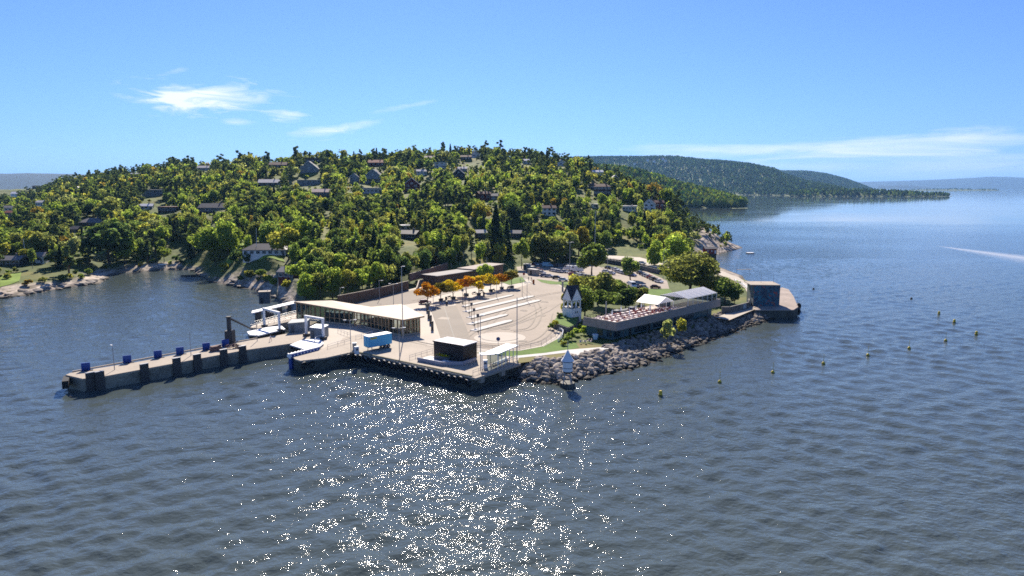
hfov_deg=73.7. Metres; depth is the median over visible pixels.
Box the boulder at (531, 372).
[526,370,535,374]
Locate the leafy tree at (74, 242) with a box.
[56,236,80,255]
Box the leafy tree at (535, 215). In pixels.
[521,211,539,225]
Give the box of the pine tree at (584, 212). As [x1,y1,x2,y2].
[581,207,588,217]
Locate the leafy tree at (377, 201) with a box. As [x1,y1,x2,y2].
[369,199,384,210]
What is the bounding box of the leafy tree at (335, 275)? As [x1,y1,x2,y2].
[322,266,344,298]
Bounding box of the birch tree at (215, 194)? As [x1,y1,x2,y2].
[208,189,219,202]
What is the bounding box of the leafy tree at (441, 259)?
[430,251,444,263]
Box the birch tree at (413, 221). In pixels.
[410,218,416,228]
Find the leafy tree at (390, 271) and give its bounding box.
[378,263,396,284]
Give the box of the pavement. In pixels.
[311,273,564,355]
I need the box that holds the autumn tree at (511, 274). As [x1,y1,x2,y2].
[503,269,518,284]
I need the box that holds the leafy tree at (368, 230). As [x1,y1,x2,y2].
[364,227,377,235]
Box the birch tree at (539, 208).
[533,202,542,220]
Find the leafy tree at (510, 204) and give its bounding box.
[504,198,521,221]
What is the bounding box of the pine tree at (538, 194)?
[533,186,543,200]
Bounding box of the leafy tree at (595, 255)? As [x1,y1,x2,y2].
[576,242,608,274]
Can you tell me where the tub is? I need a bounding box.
[592,334,597,339]
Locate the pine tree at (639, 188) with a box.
[637,182,647,195]
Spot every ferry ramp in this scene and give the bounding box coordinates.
[247,326,284,338]
[290,338,323,351]
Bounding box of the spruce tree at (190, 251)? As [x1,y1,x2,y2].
[186,243,194,259]
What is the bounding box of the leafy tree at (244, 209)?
[239,205,257,213]
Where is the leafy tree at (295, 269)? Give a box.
[284,260,308,274]
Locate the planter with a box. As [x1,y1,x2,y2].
[435,353,449,360]
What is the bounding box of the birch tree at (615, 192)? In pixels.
[614,185,622,201]
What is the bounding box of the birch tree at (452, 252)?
[447,247,456,267]
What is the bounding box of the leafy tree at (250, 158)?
[241,154,254,169]
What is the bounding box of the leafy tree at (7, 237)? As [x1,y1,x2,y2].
[0,231,11,243]
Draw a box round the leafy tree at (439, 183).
[435,180,444,188]
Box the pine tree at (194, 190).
[190,185,199,194]
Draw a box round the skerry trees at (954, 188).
[909,188,998,189]
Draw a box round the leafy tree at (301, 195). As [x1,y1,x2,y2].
[294,192,314,202]
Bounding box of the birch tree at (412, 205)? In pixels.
[407,199,415,210]
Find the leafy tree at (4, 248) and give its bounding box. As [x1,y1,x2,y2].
[0,242,10,254]
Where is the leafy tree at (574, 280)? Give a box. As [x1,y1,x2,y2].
[567,274,586,289]
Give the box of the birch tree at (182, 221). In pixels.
[175,216,186,236]
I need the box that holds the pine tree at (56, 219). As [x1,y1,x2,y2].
[52,211,61,225]
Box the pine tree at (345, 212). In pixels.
[342,207,355,219]
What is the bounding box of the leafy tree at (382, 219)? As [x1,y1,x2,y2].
[374,215,389,223]
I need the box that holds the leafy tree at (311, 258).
[301,253,324,263]
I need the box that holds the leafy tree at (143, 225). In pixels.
[137,223,150,237]
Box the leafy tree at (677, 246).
[660,232,690,262]
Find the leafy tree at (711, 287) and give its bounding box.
[698,279,718,295]
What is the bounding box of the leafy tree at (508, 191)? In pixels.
[502,188,517,195]
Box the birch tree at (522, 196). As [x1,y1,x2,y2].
[520,194,528,204]
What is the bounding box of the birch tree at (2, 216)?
[0,214,5,220]
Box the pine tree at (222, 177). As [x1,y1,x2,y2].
[218,173,228,183]
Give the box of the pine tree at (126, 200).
[123,197,130,209]
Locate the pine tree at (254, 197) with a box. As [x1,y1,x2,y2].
[248,190,258,202]
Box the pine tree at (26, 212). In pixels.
[20,210,36,225]
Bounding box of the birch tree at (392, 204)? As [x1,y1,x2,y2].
[389,202,395,209]
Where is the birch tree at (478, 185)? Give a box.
[476,179,481,190]
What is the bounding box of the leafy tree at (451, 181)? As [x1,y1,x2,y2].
[445,179,461,186]
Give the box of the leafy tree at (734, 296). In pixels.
[730,291,739,304]
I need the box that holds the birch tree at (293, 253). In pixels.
[288,242,299,263]
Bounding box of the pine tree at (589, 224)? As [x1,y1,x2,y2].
[583,219,592,243]
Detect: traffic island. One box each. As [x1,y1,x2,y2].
[462,296,533,311]
[463,295,512,306]
[466,300,540,317]
[467,314,508,324]
[470,320,512,330]
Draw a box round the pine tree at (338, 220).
[332,211,348,228]
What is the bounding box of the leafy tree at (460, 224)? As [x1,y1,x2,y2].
[445,222,466,234]
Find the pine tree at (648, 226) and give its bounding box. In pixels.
[643,222,650,234]
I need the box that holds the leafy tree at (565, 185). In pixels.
[557,181,569,191]
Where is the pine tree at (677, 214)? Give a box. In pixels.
[674,204,682,216]
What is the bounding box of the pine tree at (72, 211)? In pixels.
[66,203,82,225]
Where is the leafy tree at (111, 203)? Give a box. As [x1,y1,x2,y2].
[91,196,121,217]
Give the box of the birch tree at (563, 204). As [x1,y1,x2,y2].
[559,200,566,211]
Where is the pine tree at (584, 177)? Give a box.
[582,170,589,182]
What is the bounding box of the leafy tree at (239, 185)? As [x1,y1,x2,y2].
[235,180,252,191]
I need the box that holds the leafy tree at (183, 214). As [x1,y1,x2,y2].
[172,212,195,225]
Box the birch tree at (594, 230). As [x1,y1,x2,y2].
[592,224,598,236]
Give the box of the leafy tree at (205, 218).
[191,216,210,223]
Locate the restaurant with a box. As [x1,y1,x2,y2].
[583,296,720,339]
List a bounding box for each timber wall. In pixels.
[337,281,408,302]
[409,263,447,281]
[416,279,423,289]
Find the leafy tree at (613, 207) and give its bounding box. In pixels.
[609,204,620,219]
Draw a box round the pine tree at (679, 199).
[672,189,685,204]
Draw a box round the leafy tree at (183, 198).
[178,193,187,207]
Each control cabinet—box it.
[354,346,358,353]
[483,359,487,367]
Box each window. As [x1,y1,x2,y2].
[597,329,602,335]
[606,330,611,336]
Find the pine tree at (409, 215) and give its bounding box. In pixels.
[406,204,413,224]
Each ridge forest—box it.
[560,155,845,194]
[781,170,871,189]
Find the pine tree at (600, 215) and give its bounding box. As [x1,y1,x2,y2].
[594,209,603,221]
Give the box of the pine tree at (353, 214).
[345,210,356,220]
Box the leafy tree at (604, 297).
[593,289,621,313]
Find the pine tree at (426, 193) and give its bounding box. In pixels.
[421,185,430,197]
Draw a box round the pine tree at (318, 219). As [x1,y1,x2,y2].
[315,213,322,228]
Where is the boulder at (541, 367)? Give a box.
[536,364,543,370]
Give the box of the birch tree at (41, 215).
[35,212,45,220]
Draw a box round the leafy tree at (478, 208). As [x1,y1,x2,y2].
[471,201,490,217]
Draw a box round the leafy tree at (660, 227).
[653,224,670,231]
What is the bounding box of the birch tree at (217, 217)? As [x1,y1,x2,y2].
[213,215,220,226]
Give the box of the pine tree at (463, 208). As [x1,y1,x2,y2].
[458,198,468,213]
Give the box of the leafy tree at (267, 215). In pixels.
[265,211,280,220]
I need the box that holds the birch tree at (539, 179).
[536,175,541,184]
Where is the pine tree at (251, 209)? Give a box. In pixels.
[246,205,256,218]
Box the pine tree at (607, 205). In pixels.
[602,199,609,208]
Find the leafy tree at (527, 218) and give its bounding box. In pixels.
[520,213,533,229]
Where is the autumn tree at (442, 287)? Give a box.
[435,282,453,298]
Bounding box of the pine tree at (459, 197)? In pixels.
[454,190,465,209]
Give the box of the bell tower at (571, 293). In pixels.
[561,285,582,321]
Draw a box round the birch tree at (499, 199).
[497,195,503,206]
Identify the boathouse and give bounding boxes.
[703,247,719,258]
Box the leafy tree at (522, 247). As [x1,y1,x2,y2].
[512,238,529,268]
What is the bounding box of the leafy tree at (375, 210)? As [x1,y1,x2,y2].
[370,207,381,214]
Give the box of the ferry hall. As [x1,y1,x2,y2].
[293,300,424,335]
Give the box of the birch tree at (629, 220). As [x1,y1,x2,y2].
[627,213,633,226]
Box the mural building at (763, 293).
[744,274,780,305]
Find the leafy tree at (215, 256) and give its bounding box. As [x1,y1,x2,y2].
[207,250,222,265]
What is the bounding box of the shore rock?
[32,288,42,291]
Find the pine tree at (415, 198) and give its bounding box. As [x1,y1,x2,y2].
[412,193,421,204]
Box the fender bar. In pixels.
[287,353,293,368]
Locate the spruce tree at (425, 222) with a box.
[422,216,429,245]
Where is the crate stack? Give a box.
[209,345,221,351]
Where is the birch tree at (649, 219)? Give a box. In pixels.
[645,216,652,228]
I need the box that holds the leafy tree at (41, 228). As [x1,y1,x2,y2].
[28,222,47,232]
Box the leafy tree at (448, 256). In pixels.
[440,250,451,264]
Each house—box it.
[0,253,28,265]
[3,206,13,210]
[4,211,12,217]
[35,200,44,205]
[35,252,48,263]
[69,226,80,232]
[77,216,102,226]
[140,202,153,209]
[142,189,162,196]
[158,206,180,212]
[197,165,209,170]
[197,202,225,213]
[241,243,289,262]
[258,178,280,186]
[269,161,288,167]
[276,266,298,284]
[288,318,309,332]
[297,180,320,185]
[299,160,319,172]
[305,157,320,162]
[309,324,328,338]
[311,187,331,197]
[350,172,358,183]
[362,188,381,193]
[365,168,382,182]
[368,159,384,165]
[400,225,410,230]
[400,228,420,239]
[404,176,419,192]
[416,168,426,174]
[433,162,446,167]
[453,168,464,177]
[457,166,466,171]
[460,155,471,159]
[471,149,479,157]
[475,190,491,200]
[475,229,486,237]
[491,193,497,199]
[509,230,522,237]
[541,204,556,215]
[557,160,563,165]
[589,183,596,188]
[591,169,603,174]
[593,182,610,195]
[622,204,637,212]
[643,197,655,210]
[653,199,664,209]
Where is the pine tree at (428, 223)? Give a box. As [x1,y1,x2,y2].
[426,220,431,231]
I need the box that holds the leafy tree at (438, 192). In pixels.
[432,188,441,200]
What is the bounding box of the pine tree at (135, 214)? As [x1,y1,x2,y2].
[131,212,143,222]
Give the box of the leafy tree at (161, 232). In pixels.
[144,226,169,240]
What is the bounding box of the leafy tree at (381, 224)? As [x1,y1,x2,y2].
[370,223,386,230]
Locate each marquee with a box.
[636,294,673,308]
[660,287,716,302]
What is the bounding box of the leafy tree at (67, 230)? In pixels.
[52,224,69,235]
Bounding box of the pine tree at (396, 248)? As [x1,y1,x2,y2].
[391,246,400,256]
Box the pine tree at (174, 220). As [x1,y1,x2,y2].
[171,213,178,235]
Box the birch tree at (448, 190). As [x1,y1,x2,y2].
[446,187,451,205]
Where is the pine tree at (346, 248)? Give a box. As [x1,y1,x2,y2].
[341,243,348,258]
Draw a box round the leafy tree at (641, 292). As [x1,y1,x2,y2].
[635,287,648,303]
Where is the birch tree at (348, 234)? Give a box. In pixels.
[343,231,351,245]
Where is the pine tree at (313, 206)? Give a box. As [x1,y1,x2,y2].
[307,202,316,217]
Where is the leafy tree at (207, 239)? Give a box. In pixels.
[186,225,245,252]
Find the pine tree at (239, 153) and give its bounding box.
[235,150,242,159]
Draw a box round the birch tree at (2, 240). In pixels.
[0,236,6,244]
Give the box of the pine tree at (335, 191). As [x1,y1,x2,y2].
[333,187,341,196]
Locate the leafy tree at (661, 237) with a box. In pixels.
[652,233,668,249]
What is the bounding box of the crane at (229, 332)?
[224,316,251,343]
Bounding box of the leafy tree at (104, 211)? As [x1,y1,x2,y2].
[100,208,108,217]
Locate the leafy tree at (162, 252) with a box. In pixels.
[157,246,171,261]
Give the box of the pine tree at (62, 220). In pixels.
[59,217,72,228]
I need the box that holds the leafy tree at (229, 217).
[219,213,233,223]
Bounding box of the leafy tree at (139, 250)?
[135,238,146,258]
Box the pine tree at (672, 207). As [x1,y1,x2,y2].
[667,200,674,209]
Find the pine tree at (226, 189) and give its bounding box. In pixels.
[221,182,233,195]
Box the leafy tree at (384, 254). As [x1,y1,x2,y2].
[366,244,395,266]
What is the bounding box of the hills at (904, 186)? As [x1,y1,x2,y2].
[878,185,929,187]
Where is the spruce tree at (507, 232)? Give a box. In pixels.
[503,219,515,254]
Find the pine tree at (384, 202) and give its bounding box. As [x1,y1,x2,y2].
[380,196,391,212]
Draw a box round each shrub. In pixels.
[3,272,11,278]
[21,279,32,285]
[37,276,47,281]
[58,274,66,280]
[84,268,92,274]
[171,256,180,260]
[219,262,229,268]
[231,250,239,262]
[241,252,250,264]
[245,270,255,277]
[255,269,266,275]
[269,278,276,284]
[281,279,290,286]
[552,320,558,326]
[563,335,571,340]
[567,331,575,338]
[571,328,579,333]
[579,325,585,333]
[676,317,686,332]
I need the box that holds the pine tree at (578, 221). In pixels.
[575,218,583,230]
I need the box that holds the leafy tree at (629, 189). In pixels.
[622,187,634,203]
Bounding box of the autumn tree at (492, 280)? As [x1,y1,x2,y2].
[484,273,499,288]
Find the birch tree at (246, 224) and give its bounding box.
[245,220,250,231]
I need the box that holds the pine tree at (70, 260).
[62,246,81,273]
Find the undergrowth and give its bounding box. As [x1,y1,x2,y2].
[3,156,721,275]
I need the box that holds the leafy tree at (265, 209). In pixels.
[256,201,279,220]
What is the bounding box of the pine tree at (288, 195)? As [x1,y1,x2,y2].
[280,192,290,205]
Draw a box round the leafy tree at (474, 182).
[468,179,483,194]
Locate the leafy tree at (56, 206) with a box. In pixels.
[51,203,63,214]
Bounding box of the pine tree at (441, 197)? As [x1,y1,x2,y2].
[438,192,444,204]
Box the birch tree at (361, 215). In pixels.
[355,210,368,220]
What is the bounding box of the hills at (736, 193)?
[564,158,788,195]
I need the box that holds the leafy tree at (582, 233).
[566,226,590,256]
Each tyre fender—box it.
[300,360,306,368]
[308,360,314,367]
[345,352,350,360]
[367,355,372,363]
[372,356,377,364]
[377,358,382,366]
[382,360,386,366]
[387,362,391,368]
[392,361,397,369]
[397,361,402,369]
[402,366,407,372]
[407,366,412,372]
[413,365,418,373]
[418,369,423,376]
[424,369,429,376]
[429,371,435,377]
[435,371,440,379]
[440,372,446,379]
[446,375,452,382]
[452,376,457,383]
[458,376,464,383]
[464,379,470,386]
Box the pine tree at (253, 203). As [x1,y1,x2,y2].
[249,200,256,205]
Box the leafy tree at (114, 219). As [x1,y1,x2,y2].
[105,217,119,223]
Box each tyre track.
[408,307,546,344]
[412,276,524,300]
[477,314,557,346]
[484,303,560,332]
[485,292,562,329]
[513,291,541,331]
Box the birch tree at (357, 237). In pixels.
[351,227,360,245]
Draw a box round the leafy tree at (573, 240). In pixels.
[556,231,580,261]
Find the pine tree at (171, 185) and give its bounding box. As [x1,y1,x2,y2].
[166,181,178,194]
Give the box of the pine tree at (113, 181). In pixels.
[105,178,116,188]
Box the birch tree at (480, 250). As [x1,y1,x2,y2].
[474,241,485,263]
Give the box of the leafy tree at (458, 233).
[452,224,461,237]
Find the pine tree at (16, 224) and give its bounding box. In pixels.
[9,218,19,228]
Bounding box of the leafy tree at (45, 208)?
[40,206,51,213]
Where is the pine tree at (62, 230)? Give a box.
[53,226,68,239]
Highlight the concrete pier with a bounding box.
[62,332,310,391]
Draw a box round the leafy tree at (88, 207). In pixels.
[81,203,96,217]
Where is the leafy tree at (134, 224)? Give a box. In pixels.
[127,220,138,231]
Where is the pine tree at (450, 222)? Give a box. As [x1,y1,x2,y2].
[445,217,457,236]
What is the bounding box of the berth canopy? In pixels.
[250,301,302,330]
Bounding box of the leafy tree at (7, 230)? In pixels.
[0,227,26,254]
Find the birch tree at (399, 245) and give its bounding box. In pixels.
[394,235,400,250]
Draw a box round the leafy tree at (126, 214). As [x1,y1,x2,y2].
[121,209,132,220]
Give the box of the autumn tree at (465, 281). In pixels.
[455,276,476,292]
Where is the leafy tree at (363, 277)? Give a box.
[353,268,371,290]
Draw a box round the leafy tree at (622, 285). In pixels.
[610,279,629,292]
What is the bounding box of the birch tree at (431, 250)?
[428,246,433,257]
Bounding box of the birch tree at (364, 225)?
[360,221,372,235]
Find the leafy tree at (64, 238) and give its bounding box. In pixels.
[59,236,68,241]
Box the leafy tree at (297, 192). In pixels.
[293,189,304,196]
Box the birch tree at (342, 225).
[339,220,348,229]
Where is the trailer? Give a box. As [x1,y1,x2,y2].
[363,331,391,349]
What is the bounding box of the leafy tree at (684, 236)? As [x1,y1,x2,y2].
[670,231,686,238]
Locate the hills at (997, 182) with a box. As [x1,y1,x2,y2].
[859,177,1023,187]
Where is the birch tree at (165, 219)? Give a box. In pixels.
[162,216,167,225]
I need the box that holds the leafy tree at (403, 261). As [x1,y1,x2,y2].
[391,254,412,282]
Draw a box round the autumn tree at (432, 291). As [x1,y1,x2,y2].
[414,282,439,302]
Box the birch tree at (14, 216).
[12,208,19,221]
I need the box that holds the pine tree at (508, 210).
[506,206,513,222]
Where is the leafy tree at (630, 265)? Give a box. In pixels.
[621,256,639,279]
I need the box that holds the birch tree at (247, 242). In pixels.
[243,234,251,246]
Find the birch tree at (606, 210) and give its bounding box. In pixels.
[603,208,610,219]
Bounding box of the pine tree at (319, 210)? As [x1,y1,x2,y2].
[317,205,323,213]
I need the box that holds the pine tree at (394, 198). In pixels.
[388,192,401,207]
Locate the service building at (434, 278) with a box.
[421,263,502,285]
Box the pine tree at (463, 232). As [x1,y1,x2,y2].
[456,220,466,234]
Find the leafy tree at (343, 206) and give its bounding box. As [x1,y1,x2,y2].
[339,204,346,217]
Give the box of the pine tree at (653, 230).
[650,226,658,240]
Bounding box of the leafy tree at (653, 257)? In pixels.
[646,238,665,264]
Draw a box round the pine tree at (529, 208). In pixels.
[524,202,532,213]
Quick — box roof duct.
[610,306,634,313]
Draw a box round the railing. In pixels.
[477,327,559,348]
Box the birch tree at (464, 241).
[458,234,469,258]
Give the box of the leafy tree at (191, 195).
[188,193,197,199]
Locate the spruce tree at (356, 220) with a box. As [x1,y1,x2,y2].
[354,216,362,245]
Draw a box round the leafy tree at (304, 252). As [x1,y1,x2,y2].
[299,243,316,257]
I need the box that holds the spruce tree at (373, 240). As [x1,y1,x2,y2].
[366,228,376,258]
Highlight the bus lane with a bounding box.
[432,305,470,339]
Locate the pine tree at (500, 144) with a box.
[496,140,504,149]
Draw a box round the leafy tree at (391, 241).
[381,233,397,256]
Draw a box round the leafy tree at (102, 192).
[98,189,106,197]
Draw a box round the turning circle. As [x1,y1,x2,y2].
[474,332,525,343]
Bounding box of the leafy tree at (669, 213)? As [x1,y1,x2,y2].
[664,210,673,218]
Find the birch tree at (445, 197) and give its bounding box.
[442,194,448,203]
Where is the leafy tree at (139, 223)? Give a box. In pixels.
[131,220,145,231]
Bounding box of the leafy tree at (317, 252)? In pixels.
[308,248,334,261]
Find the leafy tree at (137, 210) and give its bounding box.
[125,206,142,214]
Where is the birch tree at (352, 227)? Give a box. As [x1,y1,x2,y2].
[349,223,358,235]
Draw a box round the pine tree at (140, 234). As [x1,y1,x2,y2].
[137,231,144,241]
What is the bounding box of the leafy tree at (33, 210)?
[29,206,43,215]
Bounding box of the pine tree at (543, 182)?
[541,179,549,193]
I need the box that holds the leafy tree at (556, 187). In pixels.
[552,184,564,192]
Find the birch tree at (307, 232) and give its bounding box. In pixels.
[301,229,311,238]
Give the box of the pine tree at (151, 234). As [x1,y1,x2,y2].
[148,230,160,253]
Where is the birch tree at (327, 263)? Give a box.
[323,255,332,281]
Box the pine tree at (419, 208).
[412,202,422,213]
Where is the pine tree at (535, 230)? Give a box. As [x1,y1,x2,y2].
[532,222,542,236]
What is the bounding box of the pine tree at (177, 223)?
[175,220,185,240]
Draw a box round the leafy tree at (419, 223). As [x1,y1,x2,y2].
[416,219,423,229]
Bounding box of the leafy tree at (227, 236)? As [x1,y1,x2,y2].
[215,218,238,255]
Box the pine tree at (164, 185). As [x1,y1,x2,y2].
[162,176,172,187]
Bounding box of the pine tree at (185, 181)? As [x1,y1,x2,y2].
[183,177,191,186]
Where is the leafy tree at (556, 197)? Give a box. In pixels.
[549,193,569,208]
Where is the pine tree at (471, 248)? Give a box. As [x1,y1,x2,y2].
[468,237,474,257]
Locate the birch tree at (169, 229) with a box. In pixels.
[165,225,172,243]
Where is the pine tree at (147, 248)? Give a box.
[142,235,151,263]
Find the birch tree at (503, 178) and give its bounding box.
[498,175,506,182]
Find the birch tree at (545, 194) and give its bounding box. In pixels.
[543,190,549,201]
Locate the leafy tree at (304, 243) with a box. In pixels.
[297,236,310,259]
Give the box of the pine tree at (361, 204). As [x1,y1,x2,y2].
[352,199,364,213]
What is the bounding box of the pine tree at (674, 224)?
[668,216,680,232]
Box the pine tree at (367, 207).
[364,201,369,211]
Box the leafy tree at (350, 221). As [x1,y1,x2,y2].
[347,218,354,227]
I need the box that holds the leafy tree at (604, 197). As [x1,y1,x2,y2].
[597,193,608,202]
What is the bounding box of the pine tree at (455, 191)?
[451,184,460,199]
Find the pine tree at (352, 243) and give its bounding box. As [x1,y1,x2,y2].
[350,237,360,251]
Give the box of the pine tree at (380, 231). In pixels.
[378,226,383,234]
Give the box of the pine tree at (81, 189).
[78,186,90,195]
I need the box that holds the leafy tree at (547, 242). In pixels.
[526,232,569,261]
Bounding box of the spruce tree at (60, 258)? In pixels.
[54,244,68,270]
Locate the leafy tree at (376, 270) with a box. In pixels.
[361,261,385,287]
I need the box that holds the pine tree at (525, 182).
[519,180,531,193]
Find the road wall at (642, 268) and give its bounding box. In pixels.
[604,257,659,273]
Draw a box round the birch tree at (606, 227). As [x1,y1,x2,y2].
[603,224,609,233]
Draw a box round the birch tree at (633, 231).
[631,225,637,243]
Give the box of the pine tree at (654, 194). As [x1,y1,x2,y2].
[649,186,659,198]
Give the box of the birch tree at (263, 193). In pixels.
[260,190,267,195]
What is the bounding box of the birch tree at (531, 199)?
[528,193,533,205]
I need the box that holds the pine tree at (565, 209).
[560,200,570,217]
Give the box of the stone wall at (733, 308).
[721,299,749,312]
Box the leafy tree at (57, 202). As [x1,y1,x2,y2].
[48,201,60,209]
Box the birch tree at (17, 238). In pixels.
[8,232,22,248]
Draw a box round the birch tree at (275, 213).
[269,211,278,217]
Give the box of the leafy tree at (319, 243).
[314,238,324,249]
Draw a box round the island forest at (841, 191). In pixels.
[789,188,949,195]
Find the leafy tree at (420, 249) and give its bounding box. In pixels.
[418,245,436,257]
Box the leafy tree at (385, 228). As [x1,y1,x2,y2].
[382,223,393,233]
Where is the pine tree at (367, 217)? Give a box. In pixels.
[364,212,377,229]
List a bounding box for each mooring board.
[81,362,92,371]
[122,355,133,363]
[153,350,164,358]
[176,347,185,354]
[202,342,209,350]
[221,339,228,346]
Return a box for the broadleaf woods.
[1,146,729,250]
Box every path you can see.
[515,347,607,357]
[716,272,754,319]
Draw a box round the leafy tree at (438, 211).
[426,205,445,217]
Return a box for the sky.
[0,0,1023,181]
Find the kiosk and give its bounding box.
[433,337,477,360]
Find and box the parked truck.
[542,262,552,266]
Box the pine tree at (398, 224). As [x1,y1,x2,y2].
[393,217,401,228]
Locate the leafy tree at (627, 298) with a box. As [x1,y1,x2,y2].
[616,287,637,308]
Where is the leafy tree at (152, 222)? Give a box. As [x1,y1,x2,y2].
[147,217,164,229]
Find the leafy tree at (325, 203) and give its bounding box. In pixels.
[321,198,337,215]
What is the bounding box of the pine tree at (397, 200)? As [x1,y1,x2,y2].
[395,191,401,201]
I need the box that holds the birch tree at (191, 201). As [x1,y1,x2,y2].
[188,196,194,204]
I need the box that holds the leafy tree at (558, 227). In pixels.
[554,225,565,230]
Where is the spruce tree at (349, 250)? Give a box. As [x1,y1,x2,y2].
[347,246,352,272]
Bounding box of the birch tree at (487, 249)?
[483,239,492,262]
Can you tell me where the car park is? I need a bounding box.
[532,263,668,288]
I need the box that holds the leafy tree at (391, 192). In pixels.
[382,190,393,197]
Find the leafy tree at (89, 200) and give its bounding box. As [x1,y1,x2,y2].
[84,198,101,216]
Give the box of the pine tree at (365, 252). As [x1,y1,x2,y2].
[361,240,369,258]
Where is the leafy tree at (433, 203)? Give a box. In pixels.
[426,200,438,207]
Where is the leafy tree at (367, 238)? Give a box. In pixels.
[363,234,378,246]
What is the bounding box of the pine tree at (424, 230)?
[420,225,428,235]
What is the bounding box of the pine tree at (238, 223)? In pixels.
[233,213,245,241]
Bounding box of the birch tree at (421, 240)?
[418,235,425,246]
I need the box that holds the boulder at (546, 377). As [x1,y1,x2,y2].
[541,375,550,380]
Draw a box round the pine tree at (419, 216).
[415,210,426,219]
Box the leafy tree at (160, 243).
[154,239,165,249]
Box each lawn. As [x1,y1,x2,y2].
[0,271,21,286]
[226,240,243,263]
[243,255,284,264]
[471,257,490,265]
[477,339,578,355]
[503,276,525,284]
[518,343,600,362]
[537,279,571,284]
[617,289,672,296]
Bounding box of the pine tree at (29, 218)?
[22,216,34,225]
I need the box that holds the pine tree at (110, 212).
[101,210,113,220]
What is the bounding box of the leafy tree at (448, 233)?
[444,230,452,248]
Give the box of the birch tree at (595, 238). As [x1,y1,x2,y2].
[592,232,598,242]
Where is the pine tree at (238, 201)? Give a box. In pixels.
[234,196,242,203]
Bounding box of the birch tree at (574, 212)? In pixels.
[571,208,578,216]
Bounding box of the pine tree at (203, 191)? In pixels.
[198,181,207,194]
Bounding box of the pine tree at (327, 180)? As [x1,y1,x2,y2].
[323,173,332,188]
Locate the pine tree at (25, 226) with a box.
[22,224,29,230]
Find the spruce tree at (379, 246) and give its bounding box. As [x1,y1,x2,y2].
[376,238,381,250]
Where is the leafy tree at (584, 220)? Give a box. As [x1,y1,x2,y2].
[582,217,588,225]
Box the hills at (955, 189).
[923,189,988,189]
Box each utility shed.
[523,263,531,269]
[526,265,534,271]
[528,268,539,275]
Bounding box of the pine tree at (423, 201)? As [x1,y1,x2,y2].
[418,198,426,209]
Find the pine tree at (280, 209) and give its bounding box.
[277,204,285,216]
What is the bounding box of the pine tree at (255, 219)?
[248,214,258,242]
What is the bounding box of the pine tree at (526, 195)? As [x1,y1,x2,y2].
[521,189,529,205]
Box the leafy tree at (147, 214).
[138,211,157,220]
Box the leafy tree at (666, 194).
[660,187,673,206]
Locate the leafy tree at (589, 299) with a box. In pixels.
[569,285,598,315]
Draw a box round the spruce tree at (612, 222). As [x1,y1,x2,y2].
[610,215,615,235]
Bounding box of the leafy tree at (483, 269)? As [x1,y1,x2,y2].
[476,264,493,275]
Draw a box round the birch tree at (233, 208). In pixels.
[230,204,237,213]
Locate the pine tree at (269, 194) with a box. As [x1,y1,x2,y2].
[266,190,277,201]
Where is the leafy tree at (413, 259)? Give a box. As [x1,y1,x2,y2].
[402,251,419,272]
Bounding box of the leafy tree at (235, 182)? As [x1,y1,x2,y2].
[229,179,238,184]
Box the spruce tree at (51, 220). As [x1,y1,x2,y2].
[49,214,54,224]
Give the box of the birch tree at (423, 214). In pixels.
[416,210,427,219]
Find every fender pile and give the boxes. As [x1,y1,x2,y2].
[85,371,95,391]
[94,370,105,390]
[139,363,149,382]
[172,357,181,376]
[192,353,201,371]
[219,348,227,366]
[238,345,246,362]
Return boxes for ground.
[0,157,763,382]
[456,282,562,349]
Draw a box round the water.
[0,188,1023,575]
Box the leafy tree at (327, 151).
[319,149,330,159]
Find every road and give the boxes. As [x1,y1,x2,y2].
[351,274,530,306]
[517,266,564,293]
[606,255,722,274]
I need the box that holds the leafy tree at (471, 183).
[466,180,474,192]
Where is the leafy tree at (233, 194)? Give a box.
[229,191,243,200]
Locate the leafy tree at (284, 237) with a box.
[266,227,303,258]
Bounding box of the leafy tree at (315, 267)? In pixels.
[298,261,328,276]
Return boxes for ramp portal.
[261,308,282,331]
[303,315,326,339]
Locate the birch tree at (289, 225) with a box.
[282,222,292,228]
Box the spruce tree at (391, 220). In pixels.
[389,213,395,227]
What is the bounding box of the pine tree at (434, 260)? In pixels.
[430,245,440,265]
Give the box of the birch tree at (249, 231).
[246,224,253,238]
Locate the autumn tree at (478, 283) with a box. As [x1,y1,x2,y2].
[469,275,488,292]
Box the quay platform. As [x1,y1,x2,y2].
[417,356,476,365]
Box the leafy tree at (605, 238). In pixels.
[597,230,612,248]
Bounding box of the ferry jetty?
[293,343,353,372]
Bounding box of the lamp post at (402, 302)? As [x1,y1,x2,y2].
[401,266,404,340]
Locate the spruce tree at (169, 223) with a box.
[165,217,178,238]
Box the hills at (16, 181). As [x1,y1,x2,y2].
[0,173,84,189]
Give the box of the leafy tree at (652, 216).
[646,213,655,225]
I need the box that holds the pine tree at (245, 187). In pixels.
[241,182,250,190]
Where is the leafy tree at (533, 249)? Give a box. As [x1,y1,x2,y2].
[526,237,544,261]
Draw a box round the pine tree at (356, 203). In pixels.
[352,201,358,210]
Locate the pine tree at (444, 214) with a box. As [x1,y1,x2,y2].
[442,212,452,224]
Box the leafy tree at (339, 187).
[336,185,347,193]
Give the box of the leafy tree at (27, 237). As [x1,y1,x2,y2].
[22,230,42,246]
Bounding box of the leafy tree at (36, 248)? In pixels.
[24,244,39,251]
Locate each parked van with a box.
[563,265,572,269]
[570,265,583,271]
[628,281,636,287]
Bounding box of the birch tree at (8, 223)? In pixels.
[5,219,13,227]
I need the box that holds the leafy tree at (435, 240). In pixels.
[425,230,446,247]
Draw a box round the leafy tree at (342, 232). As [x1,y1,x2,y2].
[325,228,352,239]
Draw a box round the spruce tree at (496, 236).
[485,204,511,259]
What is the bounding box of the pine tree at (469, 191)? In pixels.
[464,184,473,199]
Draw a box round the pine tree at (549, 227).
[543,222,555,235]

